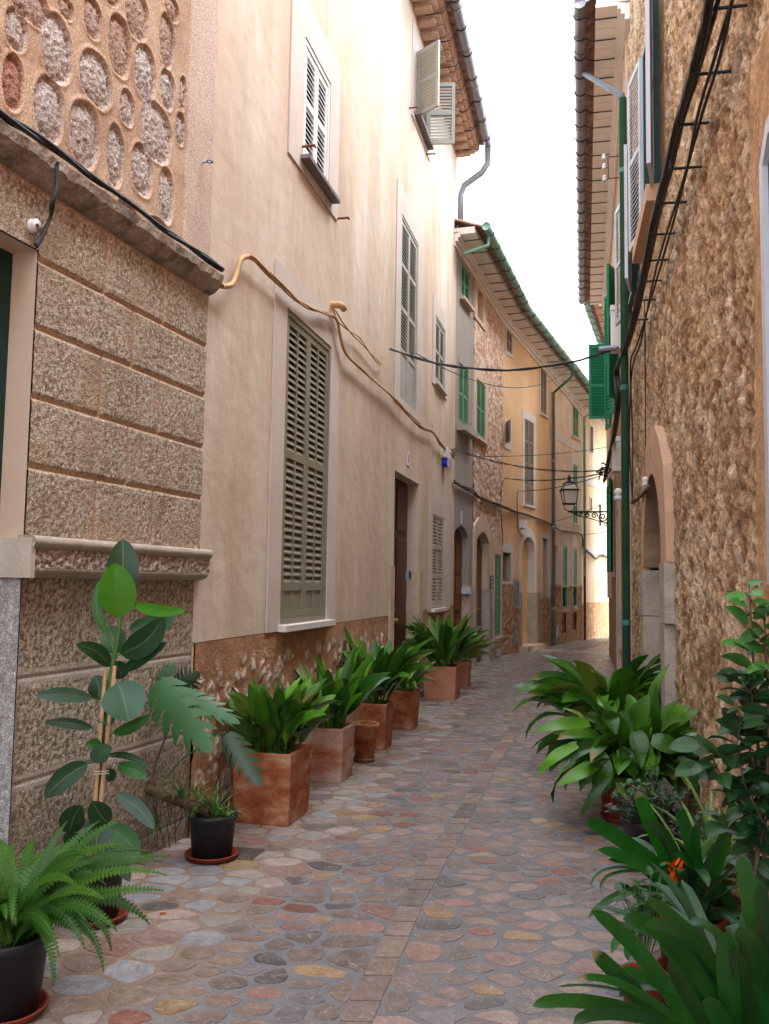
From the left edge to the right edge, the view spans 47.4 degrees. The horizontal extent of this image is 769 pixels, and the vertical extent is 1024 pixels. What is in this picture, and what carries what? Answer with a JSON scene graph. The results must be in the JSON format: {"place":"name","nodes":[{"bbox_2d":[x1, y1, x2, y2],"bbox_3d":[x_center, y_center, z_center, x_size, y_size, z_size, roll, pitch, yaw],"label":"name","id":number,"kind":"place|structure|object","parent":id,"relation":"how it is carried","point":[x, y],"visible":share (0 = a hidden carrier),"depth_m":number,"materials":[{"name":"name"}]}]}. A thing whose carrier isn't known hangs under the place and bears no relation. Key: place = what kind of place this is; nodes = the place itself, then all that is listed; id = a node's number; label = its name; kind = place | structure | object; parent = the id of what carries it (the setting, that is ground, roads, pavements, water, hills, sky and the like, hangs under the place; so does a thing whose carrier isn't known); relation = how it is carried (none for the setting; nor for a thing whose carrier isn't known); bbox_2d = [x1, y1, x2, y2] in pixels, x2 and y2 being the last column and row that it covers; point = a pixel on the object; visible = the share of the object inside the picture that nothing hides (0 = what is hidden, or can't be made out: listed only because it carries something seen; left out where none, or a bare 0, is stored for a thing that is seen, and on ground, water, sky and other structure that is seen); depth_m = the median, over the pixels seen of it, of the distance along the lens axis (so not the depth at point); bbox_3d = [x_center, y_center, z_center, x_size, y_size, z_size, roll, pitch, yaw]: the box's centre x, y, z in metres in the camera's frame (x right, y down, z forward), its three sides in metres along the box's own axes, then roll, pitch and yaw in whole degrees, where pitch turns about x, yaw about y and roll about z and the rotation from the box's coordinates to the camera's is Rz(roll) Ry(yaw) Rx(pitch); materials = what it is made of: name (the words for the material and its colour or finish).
{"place":"outdoors","nodes":[
{"label":"outdoors","id":0,"kind":"place"},
{"bbox_2d":[25,636,703,1023],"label":"road","id":1,"kind":"structure","parent":0,"point":[283,1000],"depth_m":4.29,"materials":[{"name":"stone"}]},
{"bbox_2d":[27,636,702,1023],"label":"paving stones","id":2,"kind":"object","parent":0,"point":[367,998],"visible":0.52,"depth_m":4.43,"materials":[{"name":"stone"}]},
{"bbox_2d":[0,818,170,1023],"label":"potted fern","id":3,"kind":"object","parent":2,"relation":"on","point":[40,898],"visible":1,"depth_m":3.20,"materials":[{"name":"green plant"}]},
{"bbox_2d":[35,539,186,927],"bbox_3d":[-1.297,1.020,4.193,0.682,1.800,0.345,1,-5,0],"label":"rubber plant","id":4,"kind":"object","parent":2,"relation":"on","point":[115,592],"visible":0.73,"depth_m":4.15,"materials":[{"name":"green plant"}]},
{"bbox_2d":[139,661,264,863],"bbox_3d":[-1.124,1.431,5.084,0.923,1.231,0.390,1,-5,0],"label":"potted monstera","id":5,"kind":"object","parent":2,"relation":"on","point":[211,828],"visible":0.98,"depth_m":5.02,"materials":[{"name":"plant"}]},
{"bbox_2d":[235,846,263,859],"bbox_3d":[-0.828,2.005,5.144,0.181,0.006,0.200,0,-5,13],"label":"drain grate","id":6,"kind":"object","parent":2,"relation":"on","point":[246,853],"visible":0.72,"depth_m":5.14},
{"bbox_2d":[225,676,340,826],"bbox_3d":[-0.766,1.613,6.001,0.954,0.936,0.869,3,-5,-22],"label":"potted aspidistra","id":7,"kind":"object","parent":2,"relation":"on","point":[274,729],"visible":0.97,"depth_m":5.80,"materials":[{"name":"plant"}]},
{"bbox_2d":[289,645,390,783],"bbox_3d":[-0.453,1.635,7.144,1.020,1.088,1.172,1,-5,0],"label":"potted aspidistra","id":8,"kind":"object","parent":2,"relation":"on","point":[331,739],"visible":0.7,"depth_m":7.05,"materials":[{"name":"plant"}]},
{"bbox_2d":[351,721,379,761],"bbox_3d":[-0.179,2.073,7.903,0.264,0.339,0.264,1,-5,0],"label":"flower pot","id":9,"kind":"object","parent":2,"relation":"on","point":[365,735],"visible":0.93,"depth_m":7.82,"materials":[{"name":"brown ceramic"}]},
{"bbox_2d":[338,626,435,749],"bbox_3d":[-0.004,1.718,8.605,1.065,1.173,1.054,2,-5,-19],"label":"potted aspidistra","id":10,"kind":"object","parent":2,"relation":"on","point":[398,663],"visible":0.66,"depth_m":8.44,"materials":[{"name":"plant"}]},
{"bbox_2d":[389,659,437,729],"bbox_3d":[0.151,2.014,9.824,0.900,0.787,0.977,1,-5,0],"label":"potted aspidistra","id":11,"kind":"object","parent":2,"relation":"on","point":[406,706],"visible":0.52,"depth_m":9.64,"materials":[{"name":"ceramic"}]},
{"bbox_2d":[402,612,481,700],"bbox_3d":[0.768,2.019,12.404,1.215,1.215,1.178,5,-6,-38],"label":"potted aspidistra","id":12,"kind":"object","parent":2,"relation":"on","point":[448,642],"visible":0.92,"depth_m":12.19,"materials":[{"name":"plant"}]},
{"bbox_2d":[453,625,502,686],"bbox_3d":[1.154,2.248,13.810,1.242,0.998,1.221,4,-5,-29],"label":"potted aspidistra","id":13,"kind":"object","parent":2,"relation":"on","point":[474,651],"visible":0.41,"depth_m":13.71,"materials":[{"name":"plant"}]},
{"bbox_2d":[503,654,660,736],"bbox_3d":[1.918,1.697,7.613,1.700,1.114,1.511,-3,-6,36],"label":"potted aspidistra","id":14,"kind":"object","parent":2,"relation":"on","point":[566,689],"visible":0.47,"depth_m":7.41,"materials":[{"name":"leaf"},{"name":"terracotta"},{"name":"soil"}]},
{"bbox_2d":[581,408,608,639],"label":"pale house","id":15,"kind":"structure","parent":2,"relation":"on","point":[597,611],"depth_m":27.78,"materials":[{"name":"yellow paint"}]},
{"bbox_2d":[589,496,592,510],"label":"window","id":16,"kind":"structure","parent":15,"relation":"in","point":[589,496],"depth_m":27.51,"materials":[{"name":"blue paint"}]},
{"bbox_2d":[589,423,593,454],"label":"window","id":17,"kind":"structure","parent":15,"relation":"in","point":[591,425],"depth_m":27.79,"materials":[{"name":"blue paint"}]},
{"bbox_2d":[598,502,601,527],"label":"window","id":18,"kind":"structure","parent":15,"relation":"in","point":[599,525],"depth_m":28.30,"materials":[{"name":"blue paint"}]},
{"bbox_2d":[572,0,658,668],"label":"roughcast house","id":19,"kind":"structure","parent":2,"relation":"on","point":[601,31],"depth_m":14.05,"materials":[{"name":"paint"}]},
{"bbox_2d":[476,447,605,456],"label":"cable","id":20,"kind":"object","parent":19,"relation":"attached to","point":[534,455],"visible":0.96,"depth_m":18.00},
{"bbox_2d":[505,473,603,480],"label":"cable","id":21,"kind":"object","parent":19,"relation":"attached to","point":[557,479],"visible":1,"depth_m":17.84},
{"bbox_2d":[528,474,604,490],"bbox_3d":[3.441,-0.560,17.770,0.016,0.452,6.763,1,-5,-3],"label":"cable","id":22,"kind":"object","parent":19,"relation":"attached to","point":[568,484],"visible":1,"depth_m":16.51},
{"bbox_2d":[559,474,605,525],"bbox_3d":[4.861,-0.294,21.360,1.129,1.281,0.442,1,-5,0],"label":"street lamp","id":23,"kind":"object","parent":19,"relation":"attached to","point":[569,494],"visible":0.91,"depth_m":21.22,"materials":[{"name":"black metal"}]},
{"bbox_2d":[589,344,613,431],"bbox_3d":[4.638,-2.539,17.829,0.614,1.700,1.406,-2,-5,28],"label":"window","id":24,"kind":"structure","parent":19,"relation":"in","point":[596,364],"depth_m":17.32,"materials":[{"name":"paint"}]},
{"bbox_2d":[602,154,618,181],"bbox_3d":[3.048,-4.566,11.564,0.340,0.422,0.159,0,-5,12],"label":"insulator bracket","id":25,"kind":"object","parent":19,"relation":"attached to","point":[604,177],"visible":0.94,"depth_m":11.58,"materials":[{"name":"metal"}]},
{"bbox_2d":[606,474,614,576],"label":"window","id":26,"kind":"structure","parent":19,"relation":"in","point":[610,488],"depth_m":17.11,"materials":[{"name":"paint"}]},
{"bbox_2d":[604,263,620,416],"bbox_3d":[3.901,-2.831,14.691,0.371,2.350,1.729,0,-5,13],"label":"window","id":27,"kind":"structure","parent":19,"relation":"in","point":[610,360],"depth_m":14.08,"materials":[{"name":"paint"}]},
{"bbox_2d":[610,305,620,353],"bbox_3d":[3.300,-2.603,12.493,0.150,0.620,0.340,0,-5,13],"label":"junction box","id":28,"kind":"object","parent":19,"relation":"attached to","point":[615,335],"visible":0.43,"depth_m":12.35,"materials":[{"name":"white plastic"}]},
{"bbox_2d":[612,436,620,472],"bbox_3d":[3.536,-0.872,13.373,0.130,0.520,0.340,0,-5,13],"label":"junction box","id":29,"kind":"object","parent":19,"relation":"attached to","point":[616,456],"visible":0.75,"depth_m":13.22,"materials":[{"name":"white plastic"}]},
{"bbox_2d":[614,488,621,500],"bbox_3d":[3.087,-0.235,11.547,0.120,0.170,0.117,1,-5,0],"label":"insulator","id":30,"kind":"object","parent":19,"relation":"attached to","point":[618,494],"visible":0.88,"depth_m":11.50,"materials":[{"name":"white ceramic"}]},
{"bbox_2d":[532,664,699,823],"bbox_3d":[1.704,1.570,6.080,1.488,1.104,1.354,1,-5,0],"label":"potted aspidistra","id":31,"kind":"object","parent":2,"relation":"on","point":[633,739],"visible":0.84,"depth_m":5.68,"materials":[{"name":"green plant"}]},
{"bbox_2d":[614,862,679,1003],"bbox_3d":[1.007,1.619,3.352,0.302,0.548,0.264,1,-5,0],"label":"leafy sprig plant","id":32,"kind":"object","parent":2,"relation":"on","point":[640,896],"visible":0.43,"depth_m":3.31,"materials":[{"name":"green plant"}]},
{"bbox_2d":[533,854,768,1023],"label":"clivia","id":33,"kind":"object","parent":2,"relation":"on","point":[723,978],"visible":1,"depth_m":2.41,"materials":[{"name":"green plant"}]},
{"bbox_2d":[604,762,703,850],"bbox_3d":[1.577,1.771,5.086,0.590,0.545,0.671,-1,-5,18],"label":"jade plant","id":34,"kind":"object","parent":2,"relation":"on","point":[630,818],"visible":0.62,"depth_m":5.00,"materials":[{"name":"green plant"}]},
{"bbox_2d":[586,790,754,970],"bbox_3d":[1.207,1.529,3.652,0.794,0.776,0.806,1,-5,0],"label":"clivia","id":35,"kind":"object","parent":2,"relation":"on","point":[697,871],"visible":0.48,"depth_m":3.57,"materials":[{"name":"green plant"}]},
{"bbox_2d":[635,776,753,931],"bbox_3d":[1.462,1.603,4.001,0.845,0.701,0.822,5,-7,-45],"label":"spider plant","id":36,"kind":"object","parent":2,"relation":"on","point":[718,903],"visible":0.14,"depth_m":4.03,"materials":[{"name":"green plant"}]},
{"bbox_2d":[668,580,768,891],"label":"camellia","id":37,"kind":"object","parent":2,"relation":"on","point":[751,725],"visible":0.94,"depth_m":3.00,"materials":[{"name":"green plant"}]},
{"bbox_2d":[457,0,596,379],"label":"sky","id":38,"kind":"structure","parent":0,"point":[523,50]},
{"label":"ground","id":39,"kind":"structure","parent":0,"visible":0},
{"bbox_2d":[0,0,223,872],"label":"stone house","id":40,"kind":"structure","parent":39,"relation":"on","point":[103,314],"depth_m":4.61,"materials":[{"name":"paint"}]},
{"bbox_2d":[0,248,12,496],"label":"door","id":41,"kind":"structure","parent":40,"relation":"in","point":[6,258],"depth_m":4.17,"materials":[{"name":"green paint"}]},
{"bbox_2d":[27,218,41,233],"bbox_3d":[-1.659,-1.353,4.143,0.042,0.068,0.068,-1,-5,18],"label":"insulator","id":42,"kind":"object","parent":40,"relation":"attached to","point":[34,226],"visible":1,"depth_m":4.13,"materials":[{"name":"white ceramic"}]},
{"bbox_2d":[34,162,58,247],"bbox_3d":[-1.597,-1.451,4.170,0.098,0.427,0.109,1,-5,0],"label":"cable","id":43,"kind":"object","parent":40,"relation":"attached to","point":[39,240],"visible":1,"depth_m":4.15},
{"bbox_2d":[0,108,224,271],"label":"cable","id":44,"kind":"object","parent":40,"relation":"on","point":[39,138],"visible":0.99,"depth_m":4.44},
{"bbox_2d":[186,0,491,836],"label":"plastered house","id":45,"kind":"structure","parent":39,"relation":"on","point":[348,134],"depth_m":8.35,"materials":[{"name":"beige paint"}]},
{"bbox_2d":[220,254,249,288],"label":"cable","id":46,"kind":"object","parent":45,"relation":"attached to","point":[237,270],"visible":0.98,"depth_m":6.04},
{"bbox_2d":[265,258,339,632],"bbox_3d":[-0.683,-0.469,7.733,0.493,2.970,1.773,1,-5,0],"label":"window","id":47,"kind":"structure","parent":45,"relation":"in","point":[299,593],"depth_m":7.65,"materials":[{"name":"green paint"}]},
{"bbox_2d":[288,0,340,220],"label":"window","id":48,"kind":"structure","parent":45,"relation":"in","point":[313,63],"depth_m":8.00,"materials":[{"name":"white paint"}]},
{"bbox_2d":[221,254,454,458],"bbox_3d":[0.072,-1.382,10.669,0.044,0.610,10.112,0,-5,13],"label":"cable","id":49,"kind":"object","parent":45,"relation":"attached to","point":[274,278],"visible":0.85,"depth_m":8.42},
{"bbox_2d":[330,301,346,311],"bbox_3d":[-0.443,-1.998,8.496,0.134,0.083,0.127,0,-5,13],"label":"pipe outlet","id":50,"kind":"object","parent":45,"relation":"attached to","point":[341,306],"visible":0.94,"depth_m":8.46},
{"bbox_2d":[330,304,384,365],"bbox_3d":[-0.258,-1.861,9.340,0.038,0.167,2.141,0,-5,13],"label":"cable","id":51,"kind":"object","parent":45,"relation":"attached to","point":[364,345],"visible":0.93,"depth_m":9.29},
{"bbox_2d":[394,478,407,647],"bbox_3d":[0.138,0.998,11.849,0.120,2.940,1.580,0,-5,13],"label":"door","id":52,"kind":"structure","parent":45,"relation":"in","point":[401,494],"depth_m":12.18,"materials":[{"name":"red wood"}]},
{"bbox_2d":[394,178,423,423],"bbox_3d":[0.242,-2.808,12.101,0.405,2.910,1.763,0,-5,8],"label":"window","id":53,"kind":"structure","parent":45,"relation":"in","point":[407,371],"depth_m":12.11,"materials":[{"name":"white paint"}]},
{"bbox_2d":[411,19,454,160],"bbox_3d":[0.591,-6.209,12.972,0.733,1.400,1.399,0,-5,16],"label":"window","id":54,"kind":"structure","parent":45,"relation":"in","point":[426,85],"depth_m":12.53,"materials":[{"name":"paint"}]},
{"bbox_2d":[428,490,450,611],"bbox_3d":[0.796,0.681,14.397,0.431,1.875,2.043,0,-5,10],"label":"window","id":55,"kind":"structure","parent":45,"relation":"in","point":[439,507],"depth_m":14.37,"materials":[{"name":"beige paint"}]},
{"bbox_2d":[432,293,447,399],"bbox_3d":[0.902,-2.700,14.473,0.377,1.440,1.345,1,-5,0],"label":"window","id":56,"kind":"structure","parent":45,"relation":"in","point":[440,320],"depth_m":14.46,"materials":[{"name":"beige paint"}]},
{"bbox_2d":[442,447,450,467],"bbox_3d":[1.037,-0.912,14.737,0.100,0.320,0.320,0,-5,13],"label":"alarm siren","id":57,"kind":"object","parent":45,"relation":"attached to","point":[446,455],"visible":0.98,"depth_m":14.60,"materials":[{"name":"white plastic"}]},
{"bbox_2d":[389,346,618,370],"bbox_3d":[1.382,-1.817,10.326,2.695,0.323,0.026,0,-5,9],"label":"cable","id":58,"kind":"object","parent":45,"relation":"attached to","point":[517,369],"visible":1,"depth_m":10.30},
{"bbox_2d":[599,345,616,351],"bbox_3d":[2.589,-1.895,10.150,0.205,0.085,0.070,0,-5,13],"label":"cable clamp","id":59,"kind":"object","parent":58,"relation":"attached to","point":[608,348],"visible":1,"depth_m":10.12,"materials":[{"name":"metal"}]},
{"bbox_2d":[453,448,603,471],"bbox_3d":[2.588,-0.920,15.597,2.750,0.396,0.026,1,-5,-2],"label":"cable","id":60,"kind":"object","parent":45,"relation":"attached to","point":[524,466],"visible":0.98,"depth_m":15.58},
{"bbox_2d":[450,218,508,666],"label":"grey house","id":61,"kind":"structure","parent":39,"relation":"on","point":[478,247],"depth_m":16.73,"materials":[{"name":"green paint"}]},
{"bbox_2d":[453,529,461,659],"bbox_3d":[1.317,1.579,16.351,0.130,2.650,1.177,-1,-5,19],"label":"door","id":62,"kind":"structure","parent":61,"relation":"in","point":[457,597],"depth_m":16.57,"materials":[{"name":"brown wood"}]},
{"bbox_2d":[460,260,474,311],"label":"window","id":63,"kind":"structure","parent":61,"relation":"in","point":[464,298],"depth_m":16.88,"materials":[{"name":"green paint"}]},
{"bbox_2d":[457,358,477,438],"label":"window","id":64,"kind":"structure","parent":61,"relation":"in","point":[463,391],"depth_m":16.69,"materials":[{"name":"green paint"}]},
{"bbox_2d":[472,262,532,666],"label":"rubble house","id":65,"kind":"structure","parent":39,"relation":"on","point":[499,298],"depth_m":18.61,"materials":[{"name":"stone"}]},
{"bbox_2d":[477,537,481,660],"bbox_3d":[1.875,1.744,17.966,0.132,2.660,1.210,-1,-5,19],"label":"door","id":66,"kind":"structure","parent":65,"relation":"in","point":[479,549],"depth_m":18.30,"materials":[{"name":"brown wood"}]},
{"bbox_2d":[473,279,485,331],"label":"blind window","id":67,"kind":"structure","parent":65,"relation":"in","point":[479,297],"depth_m":18.20,"materials":[{"name":"paint"}]},
{"bbox_2d":[472,365,488,447],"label":"window","id":68,"kind":"structure","parent":65,"relation":"in","point":[479,390],"depth_m":17.99,"materials":[{"name":"paint"}]},
{"bbox_2d":[493,550,504,644],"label":"window","id":69,"kind":"structure","parent":65,"relation":"in","point":[498,637],"depth_m":19.42,"materials":[{"name":"paint"}]},
{"bbox_2d":[502,309,574,654],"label":"yellow house","id":70,"kind":"structure","parent":39,"relation":"on","point":[530,341],"depth_m":22.14,"materials":[{"name":"paint"}]},
{"bbox_2d":[416,353,570,387],"bbox_3d":[2.765,-3.072,17.985,0.015,2.782,12.416,-1,-5,22],"label":"cable","id":71,"kind":"object","parent":70,"relation":"attached to","point":[490,384],"visible":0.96,"depth_m":15.66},
{"bbox_2d":[500,479,504,544],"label":"cable","id":72,"kind":"object","parent":70,"relation":"attached to","point":[501,517],"visible":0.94,"depth_m":20.03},
{"bbox_2d":[502,543,512,583],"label":"window","id":73,"kind":"structure","parent":70,"relation":"in","point":[507,548],"depth_m":20.68,"materials":[{"name":"beige metal"}]},
{"bbox_2d":[504,417,511,450],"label":"window","id":74,"kind":"structure","parent":70,"relation":"in","point":[507,423],"depth_m":20.49,"materials":[{"name":"beige paint"}]},
{"bbox_2d":[505,328,512,358],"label":"window","id":75,"kind":"structure","parent":70,"relation":"in","point":[508,337],"depth_m":20.92,"materials":[{"name":"beige paint"}]},
{"bbox_2d":[517,491,523,535],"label":"cable","id":76,"kind":"object","parent":70,"relation":"attached to","point":[517,514],"visible":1,"depth_m":21.06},
{"bbox_2d":[522,540,527,643],"bbox_3d":[3.437,1.973,21.959,0.025,2.700,1.085,-1,-5,26],"label":"door","id":77,"kind":"structure","parent":70,"relation":"in","point":[524,550],"depth_m":22.24,"materials":[{"name":"paint"}]},
{"bbox_2d":[522,409,536,509],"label":"window","id":78,"kind":"structure","parent":70,"relation":"in","point":[528,444],"depth_m":22.20,"materials":[{"name":"beige paint"}]},
{"bbox_2d":[540,368,548,419],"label":"window","id":79,"kind":"structure","parent":70,"relation":"in","point":[543,376],"depth_m":23.54,"materials":[{"name":"beige paint"}]},
{"bbox_2d":[541,533,549,597],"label":"blind window","id":80,"kind":"structure","parent":70,"relation":"in","point":[547,536],"depth_m":23.48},
{"bbox_2d":[550,363,588,644],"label":"cream house","id":81,"kind":"structure","parent":39,"relation":"on","point":[571,400],"depth_m":25.26,"materials":[{"name":"paint"}]},
{"bbox_2d":[452,480,606,558],"bbox_3d":[4.048,0.513,22.301,0.583,1.017,14.567,-1,-5,25],"label":"cable","id":82,"kind":"object","parent":81,"relation":"attached to","point":[475,494],"visible":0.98,"depth_m":20.69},
{"bbox_2d":[562,613,565,632],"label":"cellar window","id":83,"kind":"structure","parent":81,"relation":"in","point":[564,622],"depth_m":24.77,"materials":[{"name":"metal"}]},
{"bbox_2d":[561,532,568,608],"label":"window","id":84,"kind":"structure","parent":81,"relation":"in","point":[564,536],"depth_m":24.96,"materials":[{"name":"green paint"}]},
{"bbox_2d":[572,611,576,629],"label":"cellar window","id":85,"kind":"structure","parent":81,"relation":"in","point":[575,612],"depth_m":25.73,"materials":[{"name":"metal"}]},
{"bbox_2d":[571,535,578,606],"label":"window","id":86,"kind":"structure","parent":81,"relation":"in","point":[574,539],"depth_m":25.86,"materials":[{"name":"green paint"}]},
{"bbox_2d":[571,453,580,525],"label":"window","id":87,"kind":"structure","parent":81,"relation":"in","point":[575,460],"depth_m":26.15,"materials":[{"name":"green paint"}]},
{"bbox_2d":[572,405,580,440],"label":"window","id":88,"kind":"structure","parent":81,"relation":"in","point":[575,420],"depth_m":26.25,"materials":[{"name":"beige paint"}]},
{"bbox_2d":[583,300,603,343],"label":"terracotta eaves house","id":89,"kind":"structure","parent":39,"relation":"on","point":[595,314],"depth_m":24.08,"materials":[{"name":"beige paint"}]},
{"bbox_2d":[614,0,768,896],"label":"brown stone house","id":90,"kind":"structure","parent":39,"relation":"on","point":[699,520],"depth_m":5.60,"materials":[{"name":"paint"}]},
{"bbox_2d":[614,144,637,325],"bbox_3d":[3.056,-3.312,10.680,0.373,1.570,1.842,0,-5,11],"label":"window","id":91,"kind":"structure","parent":90,"relation":"in","point":[631,275],"depth_m":10.23,"materials":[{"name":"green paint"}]},
{"bbox_2d":[630,484,650,504],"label":"cable","id":92,"kind":"object","parent":90,"relation":"attached to","point":[642,494],"visible":0.98,"depth_m":8.71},
{"bbox_2d":[627,0,660,251],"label":"window","id":93,"kind":"structure","parent":90,"relation":"in","point":[647,66],"depth_m":7.83,"materials":[{"name":"white paint"}]},
{"bbox_2d":[641,477,647,485],"bbox_3d":[2.495,-0.295,8.373,0.070,0.090,0.068,1,-5,0],"label":"insulator","id":94,"kind":"object","parent":90,"relation":"attached to","point":[644,481],"visible":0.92,"depth_m":8.35,"materials":[{"name":"ceramic"}]},
{"bbox_2d":[644,301,645,446],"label":"cable","id":95,"kind":"object","parent":90,"relation":"attached to","point":[645,370],"visible":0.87,"depth_m":8.57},
{"bbox_2d":[638,275,661,281],"bbox_3d":[2.398,-2.091,7.824,0.248,0.069,0.017,0,-5,11],"label":"cable bracket","id":96,"kind":"object","parent":90,"relation":"attached to","point":[660,280],"visible":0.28,"depth_m":7.82,"materials":[{"name":"black metal"}]},
{"bbox_2d":[649,258,668,261],"bbox_3d":[2.289,-2.124,7.290,0.248,0.069,0.017,0,-5,11],"label":"cable bracket","id":97,"kind":"object","parent":90,"relation":"attached to","point":[652,260],"visible":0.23,"depth_m":7.29,"materials":[{"name":"black metal"}]},
{"bbox_2d":[650,230,675,235],"bbox_3d":[2.177,-2.167,6.738,0.248,0.069,0.017,0,-5,11],"label":"cable bracket","id":98,"kind":"object","parent":90,"relation":"attached to","point":[657,234],"visible":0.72,"depth_m":6.74,"materials":[{"name":"black metal"}]},
{"bbox_2d":[658,197,686,204],"bbox_3d":[2.066,-2.215,6.190,0.248,0.069,0.017,0,-5,11],"label":"cable bracket","id":99,"kind":"object","parent":90,"relation":"attached to","point":[664,203],"visible":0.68,"depth_m":6.19,"materials":[{"name":"black metal"}]},
{"bbox_2d":[629,0,733,502],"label":"cable","id":100,"kind":"object","parent":90,"relation":"attached to","point":[722,38],"visible":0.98,"depth_m":5.66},
{"bbox_2d":[669,159,701,169],"bbox_3d":[1.935,-2.208,5.547,0.248,0.069,0.017,0,-5,11],"label":"cable bracket","id":101,"kind":"object","parent":90,"relation":"attached to","point":[681,168],"visible":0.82,"depth_m":5.55,"materials":[{"name":"black metal"}]},
{"bbox_2d":[677,121,708,126],"bbox_3d":[1.858,-2.321,5.170,0.248,0.069,0.017,0,-5,11],"label":"cable bracket","id":102,"kind":"object","parent":90,"relation":"attached to","point":[679,124],"visible":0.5,"depth_m":5.17,"materials":[{"name":"black metal"}]},
{"bbox_2d":[691,69,731,76],"bbox_3d":[1.740,-2.330,4.590,0.248,0.069,0.017,0,-5,11],"label":"cable bracket","id":103,"kind":"object","parent":90,"relation":"attached to","point":[693,73],"visible":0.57,"depth_m":4.59,"materials":[{"name":"black metal"}]},
{"bbox_2d":[703,0,746,9],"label":"cable bracket","id":104,"kind":"object","parent":90,"relation":"attached to","point":[743,5],"visible":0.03,"depth_m":4.18,"materials":[{"name":"black metal"}]},
{"bbox_2d":[603,0,720,482],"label":"cable bundle","id":105,"kind":"object","parent":104,"relation":"attached to","point":[707,23],"visible":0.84,"depth_m":5.82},
{"bbox_2d":[596,459,611,479],"bbox_3d":[3.713,-0.725,14.881,0.247,0.374,0.278,1,-5,0],"label":"cable knot","id":106,"kind":"object","parent":105,"relation":"attached to","point":[599,471],"visible":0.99,"depth_m":14.87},
{"bbox_2d":[759,115,768,583],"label":"window","id":107,"kind":"structure","parent":90,"relation":"in","point":[764,157],"depth_m":3.63,"materials":[{"name":"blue paint"}]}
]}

